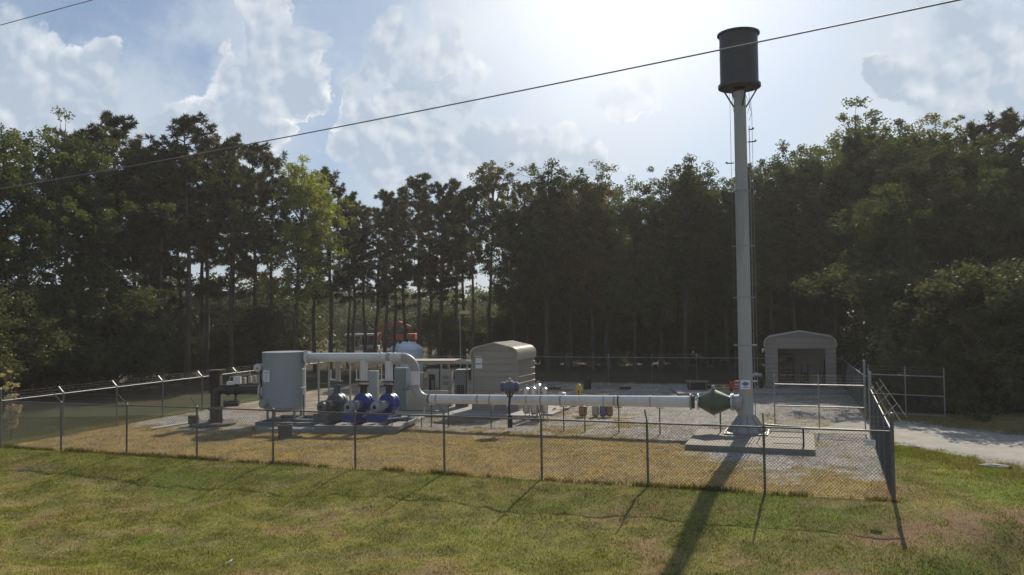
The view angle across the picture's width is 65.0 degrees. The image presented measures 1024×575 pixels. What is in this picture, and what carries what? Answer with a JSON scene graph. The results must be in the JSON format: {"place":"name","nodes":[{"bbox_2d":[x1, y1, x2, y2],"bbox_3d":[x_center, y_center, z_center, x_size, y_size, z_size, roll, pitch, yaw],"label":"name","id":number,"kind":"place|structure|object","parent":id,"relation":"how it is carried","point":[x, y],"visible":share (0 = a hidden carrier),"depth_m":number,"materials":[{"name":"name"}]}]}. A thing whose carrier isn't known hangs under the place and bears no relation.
{"place":"outdoors","nodes":[
{"label":"outdoors","id":0,"kind":"place"},
{"bbox_2d":[0,0,960,188],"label":"overhead cable","id":1,"kind":"object","parent":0,"point":[544,85],"visible":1,"depth_m":13.40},
{"bbox_2d":[0,322,1023,574],"bbox_3d":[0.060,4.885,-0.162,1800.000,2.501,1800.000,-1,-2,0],"label":"ground","id":2,"kind":"structure","parent":0,"point":[636,382],"depth_m":22.11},
{"bbox_2d":[0,310,28,383],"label":"understory tree","id":3,"kind":"object","parent":2,"relation":"on","point":[8,344],"visible":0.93,"depth_m":41.88,"materials":[{"name":"green plant"}]},
{"bbox_2d":[0,282,80,404],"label":"understory tree","id":4,"kind":"object","parent":2,"relation":"on","point":[6,299],"visible":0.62,"depth_m":45.17,"materials":[{"name":"green plant"}]},
{"bbox_2d":[0,123,92,310],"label":"broadleaf tree","id":5,"kind":"object","parent":2,"relation":"on","point":[9,194],"visible":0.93,"depth_m":46.98,"materials":[{"name":"green plant"}]},
{"bbox_2d":[0,273,104,403],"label":"understory tree","id":6,"kind":"object","parent":2,"relation":"on","point":[65,299],"visible":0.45,"depth_m":49.10,"materials":[{"name":"green plant"}]},
{"bbox_2d":[0,135,119,396],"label":"broadleaf tree","id":7,"kind":"object","parent":2,"relation":"on","point":[87,188],"visible":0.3,"depth_m":51.54,"materials":[{"name":"green plant"}]},
{"bbox_2d":[13,303,136,401],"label":"understory tree","id":8,"kind":"object","parent":2,"relation":"on","point":[70,374],"visible":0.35,"depth_m":50.23,"materials":[{"name":"green plant"}]},
{"bbox_2d":[0,105,175,397],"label":"broadleaf tree","id":9,"kind":"object","parent":2,"relation":"on","point":[59,156],"visible":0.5,"depth_m":52.12,"materials":[{"name":"green plant"}]},
{"bbox_2d":[25,125,159,389],"bbox_3d":[-29.767,-1.830,54.749,9.375,18.641,7.814,0,-2,-7],"label":"pine tree","id":10,"kind":"object","parent":2,"relation":"on","point":[96,250],"visible":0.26,"depth_m":54.65,"materials":[{"name":"green plant"}]},
{"bbox_2d":[65,109,155,390],"bbox_3d":[-27.675,-2.600,55.374,6.233,20.197,6.078,1,-2,-34],"label":"pine tree","id":11,"kind":"object","parent":2,"relation":"on","point":[114,122],"visible":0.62,"depth_m":55.80,"materials":[{"name":"green plant"}]},
{"bbox_2d":[69,280,181,397],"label":"understory tree","id":12,"kind":"object","parent":2,"relation":"on","point":[118,359],"visible":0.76,"depth_m":52.45,"materials":[{"name":"green plant"}]},
{"bbox_2d":[86,132,192,380],"bbox_3d":[-27.289,-2.038,57.914,8.272,19.184,7.007,0,-2,-27],"label":"pine tree","id":13,"kind":"object","parent":2,"relation":"on","point":[139,157],"visible":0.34,"depth_m":57.77,"materials":[{"name":"green plant"}]},
{"bbox_2d":[105,137,219,387],"bbox_3d":[-26.049,-1.658,59.051,6.103,18.486,8.071,-2,-2,29],"label":"pine tree","id":14,"kind":"object","parent":2,"relation":"on","point":[162,171],"visible":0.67,"depth_m":58.31,"materials":[{"name":"green plant"}]},
{"bbox_2d":[120,111,235,384],"bbox_3d":[-24.619,-2.857,59.861,8.252,20.968,7.126,0,-2,-10],"label":"pine tree","id":15,"kind":"object","parent":2,"relation":"on","point":[185,123],"visible":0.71,"depth_m":59.96,"materials":[{"name":"green plant"}]},
{"bbox_2d":[124,162,249,337],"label":"pine tree","id":16,"kind":"object","parent":2,"relation":"on","point":[215,295],"visible":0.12,"depth_m":67.26,"materials":[{"name":"green plant"}]},
{"bbox_2d":[165,335,212,380],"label":"understory tree","id":17,"kind":"object","parent":2,"relation":"on","point":[196,346],"visible":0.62,"depth_m":63.19,"materials":[{"name":"green plant"}]},
{"bbox_2d":[2,352,377,443],"bbox_3d":[-15.579,6.101,47.952,0.314,2.867,33.686,-1,-2,16],"label":"chain link fence","id":18,"kind":"object","parent":2,"relation":"on","point":[117,395],"visible":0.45,"depth_m":38.87,"materials":[{"name":"metal"}]},
{"bbox_2d":[163,132,246,379],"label":"pine tree","id":19,"kind":"object","parent":2,"relation":"on","point":[208,248],"visible":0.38,"depth_m":64.61,"materials":[{"name":"green plant"}]},
{"bbox_2d":[183,156,235,376],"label":"pine tree","id":20,"kind":"object","parent":2,"relation":"on","point":[201,313],"visible":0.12,"depth_m":68.48,"materials":[{"name":"green plant"}]},
{"bbox_2d":[189,419,235,427],"bbox_3d":[-13.923,6.370,37.415,2.040,0.250,2.040,-1,-2,0],"label":"concrete pad","id":21,"kind":"object","parent":2,"relation":"on","point":[216,423],"visible":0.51,"depth_m":36.79,"materials":[{"name":"concrete"}]},
{"bbox_2d":[208,369,259,422],"bbox_3d":[-12.918,5.036,37.338,2.459,2.425,0.858,-1,-2,0],"label":"intake pipe","id":22,"kind":"object","parent":21,"relation":"on","point":[218,388],"visible":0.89,"depth_m":37.25,"materials":[{"name":"black metal"}]},
{"bbox_2d":[158,133,292,380],"bbox_3d":[-22.906,-2.363,64.458,8.486,20.223,7.073,-1,-2,14],"label":"pine tree","id":23,"kind":"object","parent":2,"relation":"on","point":[235,218],"visible":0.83,"depth_m":64.31,"materials":[{"name":"green plant"}]},
{"bbox_2d":[200,328,257,376],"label":"understory tree","id":24,"kind":"object","parent":2,"relation":"on","point":[218,357],"visible":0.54,"depth_m":68.00,"materials":[{"name":"green plant"}]},
{"bbox_2d":[218,305,291,375],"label":"understory tree","id":25,"kind":"object","parent":2,"relation":"on","point":[246,323],"visible":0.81,"depth_m":68.26,"materials":[{"name":"green plant"}]},
{"bbox_2d":[219,141,291,375],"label":"pine tree","id":26,"kind":"object","parent":2,"relation":"on","point":[251,156],"visible":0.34,"depth_m":68.93,"materials":[{"name":"green plant"}]},
{"bbox_2d":[238,149,298,350],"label":"pine tree","id":27,"kind":"object","parent":2,"relation":"on","point":[268,160],"visible":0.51,"depth_m":69.16,"materials":[{"name":"green plant"}]},
{"bbox_2d":[227,154,348,350],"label":"broadleaf tree","id":28,"kind":"object","parent":2,"relation":"on","point":[299,196],"visible":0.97,"depth_m":66.99,"materials":[{"name":"green plant"}]},
{"bbox_2d":[278,169,358,372],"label":"broadleaf tree","id":29,"kind":"object","parent":2,"relation":"on","point":[329,267],"visible":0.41,"depth_m":70.99,"materials":[{"name":"green plant"}]},
{"bbox_2d":[280,166,380,370],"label":"pine tree","id":30,"kind":"object","parent":2,"relation":"on","point":[339,192],"visible":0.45,"depth_m":74.18,"materials":[{"name":"green plant"}]},
{"bbox_2d":[256,416,424,433],"bbox_3d":[-7.670,6.346,36.887,6.350,0.360,4.700,-1,-2,9],"label":"pump pad","id":31,"kind":"object","parent":2,"relation":"on","point":[333,430],"visible":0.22,"depth_m":34.87,"materials":[{"name":"concrete"}]},
{"bbox_2d":[252,414,337,427],"bbox_3d":[-9.725,6.140,36.797,3.260,0.220,3.240,-1,-2,9],"label":"tank skid","id":32,"kind":"object","parent":31,"relation":"on","point":[288,421],"visible":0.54,"depth_m":36.53,"materials":[{"name":"grey paint"}]},
{"bbox_2d":[257,350,306,419],"bbox_3d":[-10.706,4.591,37.590,2.262,3.278,2.075,-1,-2,0],"label":"separator tank","id":33,"kind":"object","parent":32,"relation":"on","point":[284,379],"visible":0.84,"depth_m":36.79,"materials":[{"name":"grey metal"}]},
{"bbox_2d":[314,417,417,429],"bbox_3d":[-6.423,6.032,35.807,3.820,0.154,3.100,-1,-2,9],"label":"pump skid","id":34,"kind":"object","parent":31,"relation":"on","point":[399,427],"visible":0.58,"depth_m":34.49,"materials":[{"name":"concrete"}]},
{"bbox_2d":[366,384,400,422],"bbox_3d":[-5.749,5.192,36.280,0.990,1.568,1.900,-1,-2,22],"label":"centrifugal pump","id":35,"kind":"object","parent":34,"relation":"on","point":[388,402],"visible":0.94,"depth_m":36.27,"materials":[{"name":"blue metal"}]},
{"bbox_2d":[339,210,380,352],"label":"pine tree","id":36,"kind":"object","parent":2,"relation":"on","point":[364,218],"visible":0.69,"depth_m":75.78,"materials":[{"name":"green plant"}]},
{"bbox_2d":[354,188,417,369],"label":"pine tree","id":37,"kind":"object","parent":2,"relation":"on","point":[387,199],"visible":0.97,"depth_m":74.11,"materials":[{"name":"green plant"}]},
{"bbox_2d":[355,207,417,352],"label":"pine tree","id":38,"kind":"object","parent":2,"relation":"on","point":[369,292],"visible":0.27,"depth_m":82.83,"materials":[{"name":"green plant"}]},
{"bbox_2d":[376,185,425,341],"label":"pine tree","id":39,"kind":"object","parent":2,"relation":"on","point":[402,192],"visible":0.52,"depth_m":77.75,"materials":[{"name":"green plant"}]},
{"bbox_2d":[389,172,452,345],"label":"pine tree","id":40,"kind":"object","parent":2,"relation":"on","point":[415,185],"visible":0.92,"depth_m":75.04,"materials":[{"name":"green plant"}]},
{"bbox_2d":[0,388,891,498],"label":"chain link fence","id":41,"kind":"object","parent":2,"relation":"on","point":[646,422],"visible":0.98,"depth_m":25.22,"materials":[{"name":"metal"}]},
{"bbox_2d":[419,182,476,367],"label":"pine tree","id":42,"kind":"object","parent":2,"relation":"on","point":[447,196],"visible":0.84,"depth_m":75.93,"materials":[{"name":"green plant"}]},
{"bbox_2d":[412,308,486,365],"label":"understory tree","id":43,"kind":"object","parent":2,"relation":"on","point":[449,326],"visible":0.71,"depth_m":78.62,"materials":[{"name":"green plant"}]},
{"bbox_2d":[0,443,903,502],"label":"fence line weeds","id":44,"kind":"object","parent":2,"relation":"on","point":[655,484],"visible":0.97,"depth_m":25.22,"materials":[{"name":"green plant"}]},
{"bbox_2d":[8,408,901,501],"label":"dry grass","id":45,"kind":"structure","parent":2,"relation":"on","point":[432,446],"depth_m":29.84,"materials":[{"name":"brown plant"}]},
{"bbox_2d":[168,282,760,336],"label":"hillside wood","id":46,"kind":"object","parent":2,"relation":"on","point":[341,309],"visible":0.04,"depth_m":172.66,"materials":[{"name":"green plant"}]},
{"bbox_2d":[436,183,494,348],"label":"pine tree","id":47,"kind":"object","parent":2,"relation":"on","point":[470,193],"visible":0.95,"depth_m":72.85,"materials":[{"name":"green plant"}]},
{"bbox_2d":[396,404,550,417],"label":"cabinet slab","id":48,"kind":"structure","parent":2,"relation":"on","point":[455,411],"depth_m":39.90,"materials":[{"name":"concrete"}]},
{"bbox_2d":[469,340,535,410],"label":"tan shed","id":49,"kind":"structure","parent":48,"relation":"on","point":[493,364],"depth_m":41.02,"materials":[{"name":"metal"}]},
{"bbox_2d":[70,241,894,365],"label":"distant wood","id":50,"kind":"object","parent":2,"relation":"on","point":[286,307],"visible":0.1,"depth_m":90.01,"materials":[{"name":"green plant"}]},
{"bbox_2d":[448,160,536,342],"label":"broadleaf tree","id":51,"kind":"object","parent":2,"relation":"on","point":[490,180],"visible":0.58,"depth_m":74.76,"materials":[{"name":"green plant"}]},
{"bbox_2d":[306,351,694,434],"bbox_3d":[-0.998,4.506,35.134,17.593,3.448,1.077,-1,-2,16],"label":"discharge pipe","id":52,"kind":"object","parent":2,"relation":"on","point":[389,358],"visible":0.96,"depth_m":35.34,"materials":[{"name":"white metal"}]},
{"bbox_2d":[475,315,531,343],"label":"understory tree","id":53,"kind":"object","parent":2,"relation":"on","point":[501,327],"visible":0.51,"depth_m":76.93,"materials":[{"name":"green plant"}]},
{"bbox_2d":[464,192,556,340],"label":"broadleaf tree","id":54,"kind":"object","parent":2,"relation":"on","point":[503,271],"visible":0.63,"depth_m":72.50,"materials":[{"name":"green plant"}]},
{"bbox_2d":[24,401,1023,496],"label":"gravel","id":55,"kind":"structure","parent":2,"relation":"on","point":[717,422],"depth_m":34.85,"materials":[{"name":"grey gravel"}]},
{"bbox_2d":[493,158,592,370],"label":"broadleaf tree","id":56,"kind":"object","parent":2,"relation":"on","point":[535,206],"visible":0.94,"depth_m":69.55,"materials":[{"name":"green plant"}]},
{"bbox_2d":[523,311,576,365],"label":"understory tree","id":57,"kind":"object","parent":2,"relation":"on","point":[556,345],"visible":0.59,"depth_m":76.02,"materials":[{"name":"green plant"}]},
{"bbox_2d":[522,180,608,368],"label":"tree","id":58,"kind":"object","parent":2,"relation":"on","point":[569,265],"visible":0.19,"depth_m":72.53,"materials":[{"name":"green plant"}]},
{"bbox_2d":[549,182,625,370],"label":"tree","id":59,"kind":"object","parent":2,"relation":"on","point":[589,282],"visible":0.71,"depth_m":69.84,"materials":[{"name":"green plant"}]},
{"bbox_2d":[556,306,619,366],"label":"understory tree","id":60,"kind":"object","parent":2,"relation":"on","point":[583,345],"visible":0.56,"depth_m":74.15,"materials":[{"name":"green plant"}]},
{"bbox_2d":[552,159,666,369],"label":"broadleaf tree","id":61,"kind":"object","parent":2,"relation":"on","point":[602,186],"visible":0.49,"depth_m":70.44,"materials":[{"name":"green plant"}]},
{"bbox_2d":[378,353,841,384],"bbox_3d":[5.521,6.215,58.450,34.357,2.820,0.271,-1,-2,19],"label":"chain link fence","id":62,"kind":"object","parent":2,"relation":"on","point":[651,357],"visible":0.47,"depth_m":57.06,"materials":[{"name":"metal"}]},
{"bbox_2d":[594,181,677,370],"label":"tree","id":63,"kind":"object","parent":2,"relation":"on","point":[632,211],"visible":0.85,"depth_m":68.07,"materials":[{"name":"green plant"}]},
{"bbox_2d":[611,313,670,366],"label":"understory tree","id":64,"kind":"object","parent":2,"relation":"on","point":[649,350],"visible":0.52,"depth_m":74.36,"materials":[{"name":"green plant"}]},
{"bbox_2d":[607,179,715,369],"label":"tree","id":65,"kind":"object","parent":2,"relation":"on","point":[661,304],"visible":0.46,"depth_m":68.46,"materials":[{"name":"green plant"}]},
{"bbox_2d":[649,322,703,368],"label":"understory tree","id":66,"kind":"object","parent":2,"relation":"on","point":[673,340],"visible":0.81,"depth_m":70.75,"materials":[{"name":"green plant"}]},
{"bbox_2d":[624,152,735,371],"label":"broadleaf tree","id":67,"kind":"object","parent":2,"relation":"on","point":[683,186],"visible":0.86,"depth_m":66.61,"materials":[{"name":"green plant"}]},
{"bbox_2d":[651,165,736,369],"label":"broadleaf tree","id":68,"kind":"object","parent":2,"relation":"on","point":[714,300],"visible":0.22,"depth_m":69.38,"materials":[{"name":"green plant"}]},
{"bbox_2d":[674,177,783,371],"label":"broadleaf tree","id":69,"kind":"object","parent":2,"relation":"on","point":[727,201],"visible":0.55,"depth_m":66.75,"materials":[{"name":"green plant"}]},
{"bbox_2d":[692,304,781,369],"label":"understory tree","id":70,"kind":"object","parent":2,"relation":"on","point":[718,336],"visible":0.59,"depth_m":69.92,"materials":[{"name":"green plant"}]},
{"bbox_2d":[685,429,815,455],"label":"tower slab","id":71,"kind":"structure","parent":2,"relation":"on","point":[715,442],"depth_m":29.29,"materials":[{"name":"concrete"}]},
{"bbox_2d":[670,387,848,395],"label":"garage slab","id":72,"kind":"structure","parent":2,"relation":"on","point":[695,392],"depth_m":48.59,"materials":[{"name":"concrete"}]},
{"bbox_2d":[724,159,827,334],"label":"broadleaf tree","id":73,"kind":"object","parent":2,"relation":"on","point":[766,193],"visible":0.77,"depth_m":65.03,"materials":[{"name":"green plant"}]},
{"bbox_2d":[734,145,833,330],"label":"broadleaf tree","id":74,"kind":"object","parent":2,"relation":"on","point":[789,245],"visible":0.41,"depth_m":65.40,"materials":[{"name":"green plant"}]},
{"bbox_2d":[755,296,870,351],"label":"understory tree","id":75,"kind":"object","parent":2,"relation":"on","point":[812,317],"visible":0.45,"depth_m":68.02,"materials":[{"name":"green plant"}]},
{"bbox_2d":[764,137,883,333],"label":"broadleaf tree","id":76,"kind":"object","parent":2,"relation":"on","point":[798,174],"visible":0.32,"depth_m":65.32,"materials":[{"name":"green plant"}]},
{"bbox_2d":[775,96,898,366],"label":"broadleaf tree","id":77,"kind":"object","parent":2,"relation":"on","point":[868,129],"visible":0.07,"depth_m":70.14,"materials":[{"name":"green plant"}]},
{"bbox_2d":[794,146,893,372],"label":"broadleaf tree","id":78,"kind":"object","parent":2,"relation":"on","point":[822,193],"visible":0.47,"depth_m":63.15,"materials":[{"name":"green plant"}]},
{"bbox_2d":[796,131,898,372],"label":"pine tree","id":79,"kind":"object","parent":2,"relation":"on","point":[855,143],"visible":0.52,"depth_m":62.69,"materials":[{"name":"green plant"}]},
{"bbox_2d":[799,134,923,350],"bbox_3d":[28.166,-2.400,64.143,9.544,19.303,9.167,-1,-2,7],"label":"broadleaf tree","id":80,"kind":"object","parent":2,"relation":"on","point":[883,154],"visible":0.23,"depth_m":62.59,"materials":[{"name":"green plant"}]},
{"bbox_2d":[863,360,867,410],"bbox_3d":[17.086,5.042,38.847,0.175,3.082,0.129,-1,-2,0],"label":"gate post","id":81,"kind":"object","parent":2,"relation":"on","point":[864,372],"visible":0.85,"depth_m":38.83,"materials":[{"name":"metal"}]},
{"bbox_2d":[867,365,945,416],"bbox_3d":[18.511,4.845,37.803,3.349,2.250,0.056,-2,-2,39],"label":"gate leaf","id":82,"kind":"object","parent":81,"relation":"attached to","point":[926,397],"visible":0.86,"depth_m":37.68,"materials":[{"name":"metal"}]},
{"bbox_2d":[823,183,936,381],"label":"broadleaf tree","id":83,"kind":"object","parent":2,"relation":"on","point":[888,218],"visible":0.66,"depth_m":50.17,"materials":[{"name":"green plant"}]},
{"bbox_2d":[870,384,906,500],"bbox_3d":[12.421,4.957,26.779,0.418,3.065,12.717,-1,-2,22],"label":"chain link fence","id":84,"kind":"object","parent":2,"relation":"on","point":[879,421],"visible":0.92,"depth_m":23.89,"materials":[{"name":"metal"}]},
{"bbox_2d":[773,374,865,429],"bbox_3d":[12.784,4.772,33.480,3.583,2.250,0.056,-1,-2,20],"label":"gate leaf","id":85,"kind":"object","parent":84,"relation":"attached to","point":[819,406],"visible":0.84,"depth_m":33.47,"materials":[{"name":"metal"}]},
{"bbox_2d":[760,408,1023,484],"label":"road verge grass","id":86,"kind":"structure","parent":2,"relation":"on","point":[967,461],"depth_m":28.01,"materials":[{"name":"green plant"}]},
{"bbox_2d":[789,256,1002,399],"bbox_3d":[21.914,2.674,45.798,8.458,8.653,9.363,1,-2,-33],"label":"understory tree","id":87,"kind":"object","parent":2,"relation":"on","point":[889,292],"visible":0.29,"depth_m":45.75,"materials":[{"name":"green plant"}]},
{"bbox_2d":[860,118,950,267],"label":"broadleaf tree","id":88,"kind":"object","parent":2,"relation":"on","point":[904,138],"visible":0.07,"depth_m":65.03,"materials":[{"name":"green plant"}]},
{"bbox_2d":[854,143,957,308],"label":"broadleaf tree","id":89,"kind":"object","parent":2,"relation":"on","point":[886,175],"visible":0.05,"depth_m":60.55,"materials":[{"name":"green plant"}]},
{"bbox_2d":[878,160,941,275],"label":"pine tree","id":90,"kind":"object","parent":2,"relation":"on","point":[908,170],"visible":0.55,"depth_m":51.59,"materials":[{"name":"green plant"}]},
{"bbox_2d":[874,112,983,169],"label":"broadleaf tree","id":91,"kind":"object","parent":2,"relation":"on","point":[914,137],"visible":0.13,"depth_m":63.92,"materials":[{"name":"green plant"}]},
{"bbox_2d":[891,145,983,338],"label":"pine tree","id":92,"kind":"object","parent":2,"relation":"on","point":[950,247],"visible":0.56,"depth_m":51.54,"materials":[{"name":"green plant"}]},
{"bbox_2d":[887,134,994,274],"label":"broadleaf tree","id":93,"kind":"object","parent":2,"relation":"on","point":[947,142],"visible":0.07,"depth_m":58.49,"materials":[{"name":"green plant"}]},
{"bbox_2d":[865,257,1023,421],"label":"understory tree","id":94,"kind":"object","parent":2,"relation":"on","point":[943,295],"visible":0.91,"depth_m":39.20,"materials":[{"name":"green plant"}]},
{"bbox_2d":[916,167,1023,273],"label":"broadleaf tree","id":95,"kind":"object","parent":2,"relation":"on","point":[964,208],"visible":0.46,"depth_m":50.84,"materials":[{"name":"green plant"}]},
{"bbox_2d":[919,257,1023,409],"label":"understory tree","id":96,"kind":"object","parent":2,"relation":"on","point":[1010,351],"visible":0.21,"depth_m":39.70,"materials":[{"name":"green plant"}]},
{"bbox_2d":[934,133,1023,262],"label":"broadleaf tree","id":97,"kind":"object","parent":2,"relation":"on","point":[996,158],"visible":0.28,"depth_m":55.34,"materials":[{"name":"green plant"}]},
{"bbox_2d":[958,175,1023,270],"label":"pine tree","id":98,"kind":"object","parent":2,"relation":"on","point":[1003,182],"visible":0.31,"depth_m":51.63,"materials":[{"name":"green plant"}]},
{"bbox_2d":[964,107,1023,240],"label":"pine tree","id":99,"kind":"object","parent":2,"relation":"on","point":[1007,123],"visible":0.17,"depth_m":58.13,"materials":[{"name":"green plant"}]},
{"bbox_2d":[0,407,1023,574],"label":"lawn grass","id":100,"kind":"structure","parent":0,"point":[914,461],"depth_m":20.93,"materials":[{"name":"green plant"}]},
{"bbox_2d":[0,0,1023,312],"label":"sky","id":101,"kind":"structure","parent":0,"point":[259,70],"materials":[{"name":"blue"}]},
{"bbox_2d":[717,27,769,435],"bbox_3d":[9.193,-2.286,32.040,1.660,16.070,1.660,-1,-2,20],"label":"stack","id":102,"kind":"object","parent":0,"point":[739,74],"depth_m":31.77,"materials":[{"name":"metal"}]},
{"bbox_2d":[778,385,843,388],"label":"garage floor","id":103,"kind":"structure","parent":0,"point":[794,386],"depth_m":50.99,"materials":[{"name":"concrete"}]},
{"bbox_2d":[762,330,836,388],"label":"open garage","id":104,"kind":"structure","parent":103,"relation":"on","point":[811,350],"depth_m":50.85,"materials":[{"name":"beige metal"}]},
{"bbox_2d":[809,420,1023,461],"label":"gravel road","id":105,"kind":"structure","parent":0,"point":[1004,447],"depth_m":31.24,"materials":[{"name":"stone"}]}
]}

